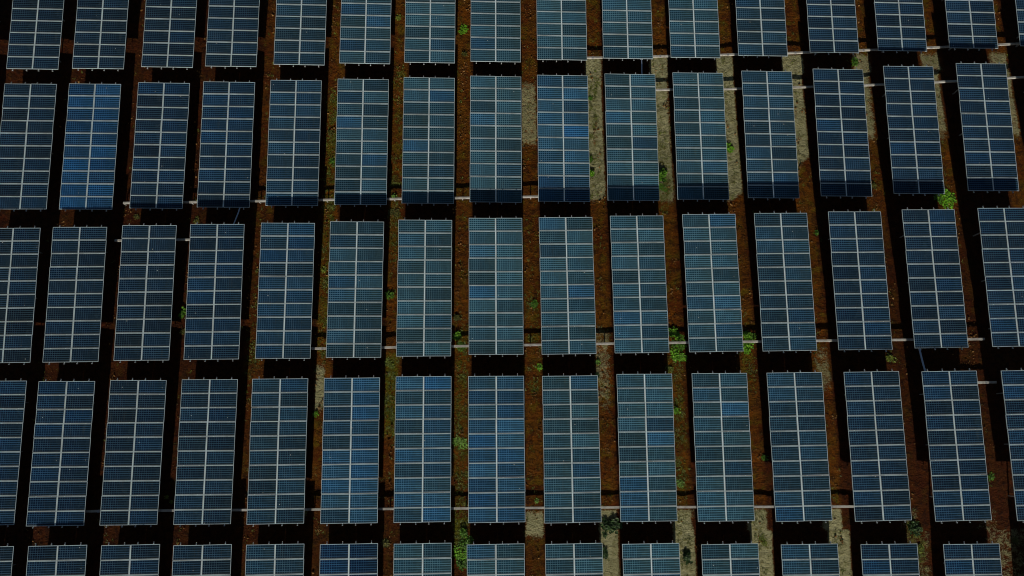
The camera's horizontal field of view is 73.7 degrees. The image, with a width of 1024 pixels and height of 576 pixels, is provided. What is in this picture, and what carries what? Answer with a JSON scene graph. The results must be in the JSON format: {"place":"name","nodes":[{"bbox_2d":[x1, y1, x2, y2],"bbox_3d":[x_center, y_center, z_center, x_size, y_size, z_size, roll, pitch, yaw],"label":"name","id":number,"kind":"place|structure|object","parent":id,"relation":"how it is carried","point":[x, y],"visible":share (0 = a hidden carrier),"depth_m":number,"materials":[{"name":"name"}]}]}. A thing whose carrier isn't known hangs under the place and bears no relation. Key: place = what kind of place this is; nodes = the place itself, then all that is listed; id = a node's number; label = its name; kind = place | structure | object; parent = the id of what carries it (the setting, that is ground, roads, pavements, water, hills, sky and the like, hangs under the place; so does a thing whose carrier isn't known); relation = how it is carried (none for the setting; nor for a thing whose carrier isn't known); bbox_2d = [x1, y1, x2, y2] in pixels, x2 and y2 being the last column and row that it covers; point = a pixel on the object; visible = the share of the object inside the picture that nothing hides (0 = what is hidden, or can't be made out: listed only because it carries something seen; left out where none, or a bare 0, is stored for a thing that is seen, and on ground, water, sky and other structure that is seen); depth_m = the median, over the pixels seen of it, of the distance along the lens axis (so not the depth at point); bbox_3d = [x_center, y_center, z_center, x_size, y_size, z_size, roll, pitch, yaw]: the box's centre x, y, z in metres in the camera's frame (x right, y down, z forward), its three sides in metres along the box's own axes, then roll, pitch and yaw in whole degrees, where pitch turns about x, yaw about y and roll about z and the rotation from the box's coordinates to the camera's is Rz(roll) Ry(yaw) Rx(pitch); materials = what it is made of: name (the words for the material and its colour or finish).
{"place":"outdoors","nodes":[
{"label":"outdoors","id":0,"kind":"place"},
{"bbox_2d":[0,0,1023,575],"bbox_3d":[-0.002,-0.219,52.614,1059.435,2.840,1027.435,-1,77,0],"label":"ground","id":1,"kind":"structure","parent":0,"point":[1002,526],"depth_m":51.91,"materials":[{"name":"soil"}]},
{"bbox_2d":[0,544,15,575],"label":"solar table","id":2,"kind":"object","parent":1,"relation":"on","point":[6,558],"visible":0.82,"depth_m":47.79,"materials":[{"name":"glass"}]},
{"bbox_2d":[0,378,28,526],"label":"solar table","id":3,"kind":"object","parent":1,"relation":"on","point":[12,400],"visible":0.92,"depth_m":49.45,"materials":[{"name":"glass"}]},
{"bbox_2d":[0,226,42,364],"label":"solar table","id":4,"kind":"object","parent":1,"relation":"on","point":[19,246],"visible":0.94,"depth_m":51.34,"materials":[{"name":"glass"}]},
{"bbox_2d":[0,82,56,211],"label":"solar table","id":5,"kind":"object","parent":1,"relation":"on","point":[26,123],"visible":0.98,"depth_m":53.55,"materials":[{"name":"glass"}]},
{"bbox_2d":[6,0,64,71],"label":"solar table","id":6,"kind":"object","parent":1,"relation":"on","point":[35,34],"visible":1,"depth_m":54.70,"materials":[{"name":"glass"}]},
{"bbox_2d":[26,542,87,575],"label":"solar table","id":7,"kind":"object","parent":1,"relation":"on","point":[40,561],"visible":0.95,"depth_m":47.71,"materials":[{"name":"glass"}]},
{"bbox_2d":[26,379,94,527],"bbox_3d":[-32.535,12.037,50.033,4.019,2.720,10.496,0,77,0],"label":"solar table","id":8,"kind":"object","parent":1,"relation":"on","point":[61,446],"visible":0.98,"depth_m":49.26,"materials":[{"name":"glass"}]},
{"bbox_2d":[43,225,107,363],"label":"solar table","id":9,"kind":"object","parent":1,"relation":"on","point":[75,288],"visible":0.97,"depth_m":51.18,"materials":[{"name":"glass"}]},
{"bbox_2d":[59,82,120,211],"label":"solar table","id":10,"kind":"object","parent":1,"relation":"on","point":[88,184],"visible":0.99,"depth_m":53.49,"materials":[{"name":"glass"}]},
{"bbox_2d":[72,0,128,70],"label":"solar table","id":11,"kind":"object","parent":1,"relation":"on","point":[107,33],"visible":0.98,"depth_m":54.71,"materials":[{"name":"glass"}]},
{"bbox_2d":[99,542,159,575],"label":"solar table","id":12,"kind":"object","parent":1,"relation":"on","point":[119,560],"visible":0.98,"depth_m":47.71,"materials":[{"name":"glass"}]},
{"bbox_2d":[100,378,166,527],"bbox_3d":[-27.267,11.957,49.952,4.014,2.730,10.496,0,77,0],"label":"solar table","id":13,"kind":"object","parent":1,"relation":"on","point":[133,455],"visible":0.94,"depth_m":49.18,"materials":[{"name":"glass"}]},
{"bbox_2d":[114,223,176,362],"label":"solar table","id":14,"kind":"object","parent":1,"relation":"on","point":[142,331],"visible":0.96,"depth_m":51.11,"materials":[{"name":"glass"}]},
{"bbox_2d":[129,81,189,210],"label":"solar table","id":15,"kind":"object","parent":1,"relation":"on","point":[157,183],"visible":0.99,"depth_m":53.50,"materials":[{"name":"glass"}]},
{"bbox_2d":[141,0,196,69],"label":"solar table","id":16,"kind":"object","parent":1,"relation":"on","point":[168,40],"visible":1,"depth_m":54.74,"materials":[{"name":"glass"}]},
{"bbox_2d":[178,306,185,318],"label":"weed","id":17,"kind":"object","parent":1,"relation":"on","point":[182,314],"visible":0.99,"depth_m":52.29,"materials":[{"name":"green plant"}]},
{"bbox_2d":[172,542,231,575],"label":"solar table","id":18,"kind":"object","parent":1,"relation":"on","point":[200,560],"visible":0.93,"depth_m":47.60,"materials":[{"name":"glass"}]},
{"bbox_2d":[173,377,237,526],"bbox_3d":[-22.008,11.879,49.878,4.013,2.727,10.496,0,77,0],"label":"solar table","id":19,"kind":"object","parent":1,"relation":"on","point":[199,488],"visible":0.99,"depth_m":49.10,"materials":[{"name":"glass"}]},
{"bbox_2d":[184,222,244,361],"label":"solar table","id":20,"kind":"object","parent":1,"relation":"on","point":[217,301],"visible":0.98,"depth_m":51.01,"materials":[{"name":"glass"}]},
{"bbox_2d":[197,80,254,209],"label":"solar table","id":21,"kind":"object","parent":1,"relation":"on","point":[225,181],"visible":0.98,"depth_m":53.50,"materials":[{"name":"glass"}]},
{"bbox_2d":[205,0,259,68],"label":"solar table","id":22,"kind":"object","parent":1,"relation":"on","point":[228,20],"visible":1,"depth_m":54.77,"materials":[{"name":"glass"}]},
{"bbox_2d":[245,541,303,575],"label":"solar table","id":23,"kind":"object","parent":1,"relation":"on","point":[288,559],"visible":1,"depth_m":47.57,"materials":[{"name":"glass"}]},
{"bbox_2d":[247,376,307,526],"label":"solar table","id":24,"kind":"object","parent":1,"relation":"on","point":[277,453],"visible":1,"depth_m":48.99,"materials":[{"name":"glass"}]},
{"bbox_2d":[255,221,314,360],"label":"solar table","id":25,"kind":"object","parent":1,"relation":"on","point":[284,330],"visible":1,"depth_m":50.90,"materials":[{"name":"glass"}]},
{"bbox_2d":[265,78,321,207],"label":"solar table","id":26,"kind":"object","parent":1,"relation":"on","point":[292,143],"visible":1,"depth_m":53.48,"materials":[{"name":"glass"}]},
{"bbox_2d":[274,0,326,66],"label":"solar table","id":27,"kind":"object","parent":1,"relation":"on","point":[307,18],"visible":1,"depth_m":54.79,"materials":[{"name":"glass"}]},
{"bbox_2d":[123,195,537,204],"bbox_3d":[-13.262,-6.882,53.776,34.790,1.192,0.232,-1,77,0],"label":"cable conduit","id":28,"kind":"object","parent":1,"relation":"on","point":[327,200],"visible":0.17,"depth_m":53.56,"materials":[{"name":"grey metal"}]},
{"bbox_2d":[319,541,377,575],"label":"solar table","id":29,"kind":"object","parent":1,"relation":"on","point":[342,559],"visible":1,"depth_m":47.52,"materials":[{"name":"glass"}]},
{"bbox_2d":[320,375,379,525],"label":"solar table","id":30,"kind":"object","parent":1,"relation":"on","point":[356,458],"visible":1,"depth_m":48.87,"materials":[{"name":"glass"}]},
{"bbox_2d":[326,219,383,359],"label":"solar table","id":31,"kind":"object","parent":1,"relation":"on","point":[354,330],"visible":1,"depth_m":50.78,"materials":[{"name":"glass"}]},
{"bbox_2d":[334,77,388,206],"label":"solar table","id":32,"kind":"object","parent":1,"relation":"on","point":[362,104],"visible":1,"depth_m":53.41,"materials":[{"name":"glass"}]},
{"bbox_2d":[339,0,390,65],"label":"solar table","id":33,"kind":"object","parent":1,"relation":"on","point":[375,32],"visible":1,"depth_m":54.78,"materials":[{"name":"glass"}]},
{"bbox_2d":[380,538,389,547],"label":"weed","id":34,"kind":"object","parent":1,"relation":"on","point":[385,543],"visible":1,"depth_m":49.21,"materials":[{"name":"green plant"}]},
{"bbox_2d":[384,357,394,368],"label":"weed","id":35,"kind":"object","parent":1,"relation":"on","point":[389,364],"visible":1,"depth_m":51.34,"materials":[{"name":"green plant"}]},
{"bbox_2d":[385,290,393,299],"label":"weed","id":36,"kind":"object","parent":1,"relation":"on","point":[388,294],"visible":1,"depth_m":52.14,"materials":[{"name":"green plant"}]},
{"bbox_2d":[388,208,400,216],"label":"weed","id":37,"kind":"object","parent":1,"relation":"on","point":[396,212],"visible":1,"depth_m":53.69,"materials":[{"name":"green plant"}]},
{"bbox_2d":[394,374,450,524],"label":"solar table","id":38,"kind":"object","parent":1,"relation":"on","point":[422,452],"visible":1,"depth_m":48.73,"materials":[{"name":"glass"}]},
{"bbox_2d":[393,540,451,575],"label":"solar table","id":39,"kind":"object","parent":1,"relation":"on","point":[436,558],"visible":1,"depth_m":47.47,"materials":[{"name":"glass"}]},
{"bbox_2d":[396,218,451,357],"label":"solar table","id":40,"kind":"object","parent":1,"relation":"on","point":[422,292],"visible":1,"depth_m":50.66,"materials":[{"name":"glass"}]},
{"bbox_2d":[402,76,454,205],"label":"solar table","id":41,"kind":"object","parent":1,"relation":"on","point":[425,97],"visible":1,"depth_m":53.30,"materials":[{"name":"glass"}]},
{"bbox_2d":[404,0,454,64],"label":"solar table","id":42,"kind":"object","parent":1,"relation":"on","point":[437,31],"visible":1,"depth_m":54.78,"materials":[{"name":"glass"}]},
{"bbox_2d":[452,331,461,340],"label":"weed","id":43,"kind":"object","parent":1,"relation":"on","point":[457,335],"visible":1,"depth_m":51.44,"materials":[{"name":"green plant"}]},
{"bbox_2d":[451,437,467,449],"bbox_3d":[-3.813,11.436,50.232,1.162,0.161,1.138,-20,78,-4],"label":"weed","id":44,"kind":"object","parent":1,"relation":"on","point":[458,441],"visible":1,"depth_m":50.24,"materials":[{"name":"green plant"}]},
{"bbox_2d":[453,544,466,560],"bbox_3d":[-3.646,19.025,49.053,1.224,0.175,1.283,-15,77,-3],"label":"weed","id":45,"kind":"object","parent":1,"relation":"on","point":[463,556],"visible":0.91,"depth_m":49.00,"materials":[{"name":"green plant"}]},
{"bbox_2d":[456,559,466,570],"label":"weed","id":46,"kind":"object","parent":1,"relation":"on","point":[460,563],"visible":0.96,"depth_m":48.87,"materials":[{"name":"green plant"}]},
{"bbox_2d":[458,24,468,34],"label":"weed","id":47,"kind":"object","parent":1,"relation":"on","point":[462,30],"visible":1,"depth_m":56.34,"materials":[{"name":"green plant"}]},
{"bbox_2d":[459,528,467,538],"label":"weed","id":48,"kind":"object","parent":1,"relation":"on","point":[463,533],"visible":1,"depth_m":49.15,"materials":[{"name":"green plant"}]},
{"bbox_2d":[457,536,473,550],"bbox_3d":[-3.352,18.346,49.132,1.047,0.229,1.224,19,78,4],"label":"weed","id":49,"kind":"object","parent":1,"relation":"on","point":[469,541],"visible":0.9,"depth_m":49.11,"materials":[{"name":"green plant"}]},
{"bbox_2d":[85,505,853,512],"bbox_3d":[-3.296,15.891,49.250,55.580,1.846,0.225,0,77,0],"label":"cable conduit","id":50,"kind":"object","parent":1,"relation":"on","point":[542,507],"visible":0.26,"depth_m":49.04,"materials":[{"name":"grey metal"}]},
{"bbox_2d":[469,216,522,356],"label":"solar table","id":51,"kind":"object","parent":1,"relation":"on","point":[496,316],"visible":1,"depth_m":50.53,"materials":[{"name":"glass"}]},
{"bbox_2d":[470,74,521,204],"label":"solar table","id":52,"kind":"object","parent":1,"relation":"on","point":[489,150],"visible":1,"depth_m":53.20,"materials":[{"name":"glass"}]},
{"bbox_2d":[471,0,520,63],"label":"solar table","id":53,"kind":"object","parent":1,"relation":"on","point":[496,24],"visible":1,"depth_m":54.77,"materials":[{"name":"glass"}]},
{"bbox_2d":[467,541,524,575],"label":"solar table","id":54,"kind":"object","parent":1,"relation":"on","point":[509,560],"visible":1,"depth_m":47.40,"materials":[{"name":"glass"}]},
{"bbox_2d":[468,373,524,524],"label":"solar table","id":55,"kind":"object","parent":1,"relation":"on","point":[493,459],"visible":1,"depth_m":48.55,"materials":[{"name":"glass"}]},
{"bbox_2d":[20,0,1005,575],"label":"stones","id":56,"kind":"object","parent":1,"relation":"on","point":[538,278],"visible":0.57,"depth_m":52.41,"materials":[{"name":"stone"}]},
{"bbox_2d":[537,0,586,61],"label":"solar table","id":57,"kind":"object","parent":1,"relation":"on","point":[556,18],"visible":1,"depth_m":54.78,"materials":[{"name":"glass"}]},
{"bbox_2d":[537,73,589,203],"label":"solar table","id":58,"kind":"object","parent":1,"relation":"on","point":[558,145],"visible":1,"depth_m":53.09,"materials":[{"name":"glass"}]},
{"bbox_2d":[539,215,595,356],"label":"solar table","id":59,"kind":"object","parent":1,"relation":"on","point":[558,289],"visible":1,"depth_m":50.39,"materials":[{"name":"glass"}]},
{"bbox_2d":[542,373,600,524],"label":"solar table","id":60,"kind":"object","parent":1,"relation":"on","point":[568,456],"visible":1,"depth_m":48.38,"materials":[{"name":"glass"}]},
{"bbox_2d":[545,540,602,575],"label":"solar table","id":61,"kind":"object","parent":1,"relation":"on","point":[560,558],"visible":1,"depth_m":47.32,"materials":[{"name":"glass"}]},
{"bbox_2d":[600,517,622,533],"bbox_3d":[7.130,17.064,48.987,1.667,0.356,1.160,2,77,1],"label":"weed","id":62,"kind":"object","parent":1,"relation":"on","point":[610,525],"visible":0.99,"depth_m":48.94,"materials":[{"name":"green plant"}]},
{"bbox_2d":[602,0,652,60],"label":"solar table","id":63,"kind":"object","parent":1,"relation":"on","point":[635,40],"visible":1,"depth_m":54.76,"materials":[{"name":"glass"}]},
{"bbox_2d":[605,72,659,202],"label":"solar table","id":64,"kind":"object","parent":1,"relation":"on","point":[632,157],"visible":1,"depth_m":52.99,"materials":[{"name":"glass"}]},
{"bbox_2d":[610,214,668,354],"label":"solar table","id":65,"kind":"object","parent":1,"relation":"on","point":[640,320],"visible":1,"depth_m":50.25,"materials":[{"name":"glass"}]},
{"bbox_2d":[616,371,676,523],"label":"solar table","id":66,"kind":"object","parent":1,"relation":"on","point":[640,440],"visible":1,"depth_m":48.22,"materials":[{"name":"glass"}]},
{"bbox_2d":[311,338,984,349],"bbox_3d":[9.691,4.191,50.947,49.980,1.956,0.261,-1,77,0],"label":"cable conduit","id":67,"kind":"object","parent":1,"relation":"on","point":[674,342],"visible":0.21,"depth_m":50.55,"materials":[{"name":"grey metal"}]},
{"bbox_2d":[622,540,680,575],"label":"solar table","id":68,"kind":"object","parent":1,"relation":"on","point":[637,558],"visible":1,"depth_m":47.23,"materials":[{"name":"glass"}]},
{"bbox_2d":[659,168,667,181],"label":"weed","id":69,"kind":"object","parent":1,"relation":"on","point":[663,172],"visible":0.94,"depth_m":53.65,"materials":[{"name":"green plant"}]},
{"bbox_2d":[668,326,679,339],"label":"weed","id":70,"kind":"object","parent":1,"relation":"on","point":[675,334],"visible":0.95,"depth_m":51.03,"materials":[{"name":"green plant"}]},
{"bbox_2d":[670,348,686,362],"bbox_3d":[12.373,4.980,50.787,1.285,0.238,1.196,-11,77,-2],"label":"weed","id":71,"kind":"object","parent":1,"relation":"on","point":[679,357],"visible":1,"depth_m":50.73,"materials":[{"name":"green plant"}]},
{"bbox_2d":[671,334,686,351],"bbox_3d":[12.437,4.131,50.956,1.308,0.193,1.346,-9,77,-2],"label":"weed","id":72,"kind":"object","parent":1,"relation":"on","point":[680,345],"visible":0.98,"depth_m":50.91,"materials":[{"name":"green plant"}]},
{"bbox_2d":[682,550,692,564],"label":"weed","id":73,"kind":"object","parent":1,"relation":"on","point":[686,556],"visible":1,"depth_m":48.53,"materials":[{"name":"green plant"}]},
{"bbox_2d":[668,0,719,59],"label":"solar table","id":74,"kind":"object","parent":1,"relation":"on","point":[699,20],"visible":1,"depth_m":54.72,"materials":[{"name":"glass"}]},
{"bbox_2d":[672,71,728,201],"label":"solar table","id":75,"kind":"object","parent":1,"relation":"on","point":[701,149],"visible":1,"depth_m":52.88,"materials":[{"name":"glass"}]},
{"bbox_2d":[682,212,742,353],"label":"solar table","id":76,"kind":"object","parent":1,"relation":"on","point":[709,290],"visible":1,"depth_m":50.13,"materials":[{"name":"glass"}]},
{"bbox_2d":[692,371,754,523],"bbox_3d":[14.840,11.296,48.809,4.018,2.731,10.496,0,77,0],"label":"solar table","id":77,"kind":"object","parent":1,"relation":"on","point":[729,496],"visible":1,"depth_m":48.03,"materials":[{"name":"glass"}]},
{"bbox_2d":[701,541,759,575],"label":"solar table","id":78,"kind":"object","parent":1,"relation":"on","point":[732,559],"visible":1,"depth_m":47.13,"materials":[{"name":"glass"}]},
{"bbox_2d":[743,343,753,353],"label":"weed","id":79,"kind":"object","parent":1,"relation":"on","point":[746,350],"visible":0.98,"depth_m":50.71,"materials":[{"name":"green plant"}]},
{"bbox_2d":[735,0,787,58],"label":"solar table","id":80,"kind":"object","parent":1,"relation":"on","point":[761,27],"visible":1,"depth_m":54.67,"materials":[{"name":"glass"}]},
{"bbox_2d":[741,69,798,199],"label":"solar table","id":81,"kind":"object","parent":1,"relation":"on","point":[771,135],"visible":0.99,"depth_m":52.77,"materials":[{"name":"glass"}]},
{"bbox_2d":[546,42,1019,61],"bbox_3d":[23.298,-19.097,55.601,41.050,1.077,0.408,-2,77,0],"label":"cable conduit","id":82,"kind":"object","parent":1,"relation":"on","point":[800,52],"visible":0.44,"depth_m":55.26,"materials":[{"name":"grey metal"}]},
{"bbox_2d":[754,211,816,352],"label":"solar table","id":83,"kind":"object","parent":1,"relation":"on","point":[785,293],"visible":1,"depth_m":50.00,"materials":[{"name":"glass"}]},
{"bbox_2d":[766,370,831,523],"bbox_3d":[20.123,11.219,48.611,4.023,2.730,10.496,-1,77,0],"label":"solar table","id":84,"kind":"object","parent":1,"relation":"on","point":[792,449],"visible":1,"depth_m":47.83,"materials":[{"name":"glass"}]},
{"bbox_2d":[781,541,839,575],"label":"solar table","id":85,"kind":"object","parent":1,"relation":"on","point":[823,560],"visible":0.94,"depth_m":47.04,"materials":[{"name":"glass"}]},
{"bbox_2d":[806,0,858,54],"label":"solar table","id":86,"kind":"object","parent":1,"relation":"on","point":[834,22],"visible":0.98,"depth_m":54.65,"materials":[{"name":"glass"}]},
{"bbox_2d":[656,76,1023,90],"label":"cable conduit","id":87,"kind":"object","parent":1,"relation":"on","point":[952,81],"visible":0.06,"depth_m":54.58,"materials":[{"name":"grey metal"}]},
{"bbox_2d":[813,67,871,198],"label":"solar table","id":88,"kind":"object","parent":1,"relation":"on","point":[841,132],"visible":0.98,"depth_m":52.65,"materials":[{"name":"glass"}]},
{"bbox_2d":[828,210,892,351],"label":"solar table","id":89,"kind":"object","parent":1,"relation":"on","point":[859,272],"visible":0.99,"depth_m":49.89,"materials":[{"name":"glass"}]},
{"bbox_2d":[843,369,911,523],"bbox_3d":[25.505,11.132,48.413,4.014,2.730,10.496,-1,77,0],"label":"solar table","id":90,"kind":"object","parent":1,"relation":"on","point":[879,446],"visible":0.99,"depth_m":47.64,"materials":[{"name":"glass"}]},
{"bbox_2d":[860,541,919,575],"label":"solar table","id":91,"kind":"object","parent":1,"relation":"on","point":[888,559],"visible":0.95,"depth_m":47.00,"materials":[{"name":"glass"}]},
{"bbox_2d":[885,353,895,362],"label":"weed","id":92,"kind":"object","parent":1,"relation":"on","point":[889,358],"visible":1,"depth_m":50.24,"materials":[{"name":"green plant"}]},
{"bbox_2d":[873,0,926,53],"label":"solar table","id":93,"kind":"object","parent":1,"relation":"on","point":[900,24],"visible":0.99,"depth_m":54.62,"materials":[{"name":"glass"}]},
{"bbox_2d":[882,64,944,195],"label":"solar table","id":94,"kind":"object","parent":1,"relation":"on","point":[915,156],"visible":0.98,"depth_m":52.52,"materials":[{"name":"glass"}]},
{"bbox_2d":[907,521,922,535],"bbox_3d":[28.593,17.068,48.469,1.021,0.328,1.080,-13,77,-3],"label":"weed","id":95,"kind":"object","parent":1,"relation":"on","point":[915,528],"visible":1,"depth_m":48.41,"materials":[{"name":"green plant"}]},
{"bbox_2d":[899,207,967,349],"bbox_3d":[30.844,-0.586,50.559,4.027,2.734,10.496,-1,77,0],"label":"solar table","id":96,"kind":"object","parent":1,"relation":"on","point":[933,268],"visible":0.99,"depth_m":49.79,"materials":[{"name":"glass"}]},
{"bbox_2d":[939,189,956,208],"bbox_3d":[33.569,-6.858,52.785,1.652,0.240,1.790,26,78,6],"label":"weed","id":97,"kind":"object","parent":1,"relation":"on","point":[948,194],"visible":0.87,"depth_m":52.75,"materials":[{"name":"green plant"}]},
{"bbox_2d":[919,368,991,523],"bbox_3d":[30.909,11.073,48.252,4.011,2.727,10.496,-1,77,0],"label":"solar table","id":98,"kind":"object","parent":1,"relation":"on","point":[955,447],"visible":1,"depth_m":47.47,"materials":[{"name":"glass"}]},
{"bbox_2d":[941,0,997,50],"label":"solar table","id":99,"kind":"object","parent":1,"relation":"on","point":[969,25],"visible":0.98,"depth_m":54.62,"materials":[{"name":"glass"}]},
{"bbox_2d":[943,541,1001,575],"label":"solar table","id":100,"kind":"object","parent":1,"relation":"on","point":[977,559],"visible":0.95,"depth_m":46.95,"materials":[{"name":"glass"}]},
{"bbox_2d":[952,62,1018,192],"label":"solar table","id":101,"kind":"object","parent":1,"relation":"on","point":[989,148],"visible":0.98,"depth_m":52.47,"materials":[{"name":"glass"}]},
{"bbox_2d":[973,206,1023,348],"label":"solar table","id":102,"kind":"object","parent":1,"relation":"on","point":[1001,242],"visible":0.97,"depth_m":49.77,"materials":[{"name":"glass"}]},
{"bbox_2d":[996,368,1023,522],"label":"solar table","id":103,"kind":"object","parent":1,"relation":"on","point":[1013,385],"visible":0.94,"depth_m":47.52,"materials":[{"name":"glass"}]},
{"bbox_2d":[1015,0,1023,45],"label":"solar table","id":104,"kind":"object","parent":1,"relation":"on","point":[1019,4],"visible":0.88,"depth_m":54.58,"materials":[{"name":"glass"}]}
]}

